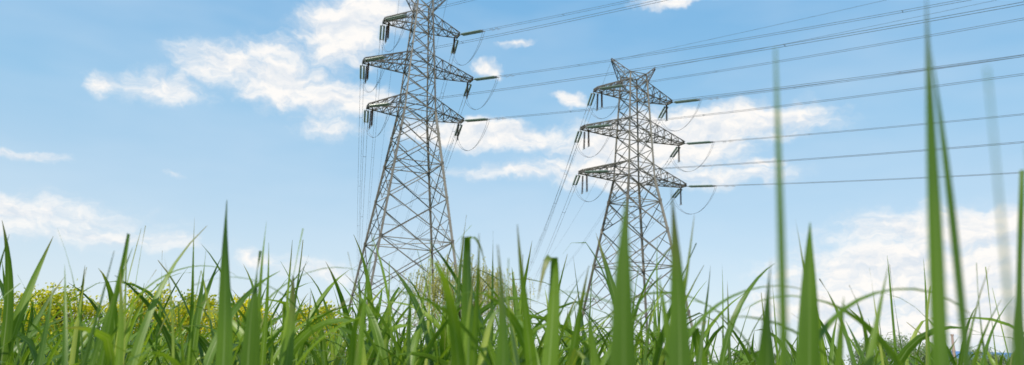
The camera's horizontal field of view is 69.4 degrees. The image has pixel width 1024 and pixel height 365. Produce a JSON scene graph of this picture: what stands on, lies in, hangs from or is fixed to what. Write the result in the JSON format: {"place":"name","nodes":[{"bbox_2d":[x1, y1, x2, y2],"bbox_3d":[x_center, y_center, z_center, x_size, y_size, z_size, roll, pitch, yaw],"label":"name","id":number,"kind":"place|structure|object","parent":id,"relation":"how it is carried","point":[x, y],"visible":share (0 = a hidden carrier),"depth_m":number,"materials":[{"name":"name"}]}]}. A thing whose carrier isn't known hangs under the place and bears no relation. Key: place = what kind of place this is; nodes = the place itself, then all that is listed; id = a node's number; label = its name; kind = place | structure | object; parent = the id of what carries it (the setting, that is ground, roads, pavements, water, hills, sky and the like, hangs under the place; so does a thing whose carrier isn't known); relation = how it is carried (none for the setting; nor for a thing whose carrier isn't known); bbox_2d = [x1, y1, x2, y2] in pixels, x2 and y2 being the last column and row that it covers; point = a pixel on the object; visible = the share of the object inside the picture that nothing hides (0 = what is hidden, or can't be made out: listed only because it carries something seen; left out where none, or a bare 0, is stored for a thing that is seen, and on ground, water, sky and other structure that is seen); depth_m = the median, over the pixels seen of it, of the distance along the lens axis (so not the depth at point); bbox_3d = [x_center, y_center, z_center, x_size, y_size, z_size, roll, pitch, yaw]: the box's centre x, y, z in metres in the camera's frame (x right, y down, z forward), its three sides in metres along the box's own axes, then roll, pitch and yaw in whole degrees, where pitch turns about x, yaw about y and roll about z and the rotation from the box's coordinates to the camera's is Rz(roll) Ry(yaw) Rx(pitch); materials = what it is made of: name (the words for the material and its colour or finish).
{"place":"outdoors","nodes":[
{"label":"outdoors","id":0,"kind":"place"},
{"bbox_2d":[0,0,1023,364],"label":"tall grass","id":1,"kind":"structure","parent":0,"point":[470,338],"depth_m":1.73,"materials":[{"name":"green plant"}]},
{"bbox_2d":[0,0,1023,364],"label":"sky","id":2,"kind":"structure","parent":0,"point":[118,118],"materials":[{"name":"blue"}]},
{"bbox_2d":[949,351,1009,364],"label":"industrial shed","id":3,"kind":"structure","parent":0,"point":[957,352],"depth_m":185.60,"materials":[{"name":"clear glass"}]},
{"label":"ground","id":4,"kind":"structure","parent":0,"visible":0},
{"bbox_2d":[0,286,71,330],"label":"yellow green tree","id":5,"kind":"object","parent":4,"relation":"on","point":[16,297],"visible":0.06,"depth_m":35.67,"materials":[{"name":"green plant"}]},
{"bbox_2d":[24,279,106,364],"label":"yellow green tree","id":6,"kind":"object","parent":4,"relation":"on","point":[57,298],"visible":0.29,"depth_m":33.06,"materials":[{"name":"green plant"}]},
{"bbox_2d":[95,282,183,341],"bbox_3d":[-17.613,6.952,35.219,4.223,4.662,3.597,13,-17,-39],"label":"yellow green tree","id":7,"kind":"object","parent":4,"relation":"on","point":[145,308],"visible":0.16,"depth_m":35.21,"materials":[{"name":"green plant"}]},
{"bbox_2d":[152,289,217,354],"bbox_3d":[-14.947,7.053,34.211,3.430,4.189,3.839,2,-13,0],"label":"yellow green tree","id":8,"kind":"object","parent":4,"relation":"on","point":[183,311],"visible":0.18,"depth_m":33.90,"materials":[{"name":"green plant"}]},
{"bbox_2d":[200,293,277,341],"bbox_3d":[-12.349,6.921,33.222,3.531,4.174,3.370,10,-15,-31],"label":"yellow green tree","id":9,"kind":"object","parent":4,"relation":"on","point":[241,309],"visible":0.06,"depth_m":32.96,"materials":[{"name":"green plant"}]},
{"bbox_2d":[295,300,352,362],"bbox_3d":[-8.967,7.387,34.217,3.342,3.947,3.353,-4,-14,24],"label":"yellow green tree","id":10,"kind":"object","parent":4,"relation":"on","point":[321,308],"visible":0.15,"depth_m":34.14,"materials":[{"name":"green plant"}]},
{"bbox_2d":[397,253,535,333],"bbox_3d":[-3.661,10.292,59.333,10.936,10.084,9.774,2,-13,0],"label":"weeping willow","id":11,"kind":"object","parent":4,"relation":"on","point":[436,288],"visible":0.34,"depth_m":58.19,"materials":[{"name":"green plant"}]},
{"bbox_2d":[342,0,1023,354],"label":"transmission tower","id":12,"kind":"structure","parent":4,"relation":"on","point":[385,21],"depth_m":103.91,"materials":[{"name":"metal"}]},
{"bbox_2d":[732,347,757,364],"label":"leafy tree","id":13,"kind":"object","parent":4,"relation":"on","point":[749,351],"visible":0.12,"depth_m":122.06,"materials":[{"name":"green plant"}]},
{"bbox_2d":[517,0,1023,364],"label":"transmission tower","id":14,"kind":"structure","parent":4,"relation":"on","point":[620,83],"depth_m":107.95,"materials":[{"name":"metal"}]},
{"bbox_2d":[843,338,897,363],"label":"leafy tree","id":15,"kind":"object","parent":4,"relation":"on","point":[856,353],"visible":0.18,"depth_m":117.09,"materials":[{"name":"green plant"}]},
{"bbox_2d":[882,332,930,364],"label":"leafy tree","id":16,"kind":"object","parent":4,"relation":"on","point":[912,353],"visible":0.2,"depth_m":118.61,"materials":[{"name":"green plant"}]},
{"bbox_2d":[912,342,957,364],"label":"leafy tree","id":17,"kind":"object","parent":4,"relation":"on","point":[930,352],"visible":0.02,"depth_m":121.29,"materials":[{"name":"green plant"}]},
{"bbox_2d":[950,334,955,356],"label":"chimney stack","id":18,"kind":"object","parent":4,"relation":"on","point":[953,348],"visible":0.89,"depth_m":181.25,"materials":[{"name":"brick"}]},
{"bbox_2d":[957,347,1008,364],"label":"leafy tree","id":19,"kind":"object","parent":4,"relation":"on","point":[993,356],"visible":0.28,"depth_m":117.41,"materials":[{"name":"green plant"}]}
]}

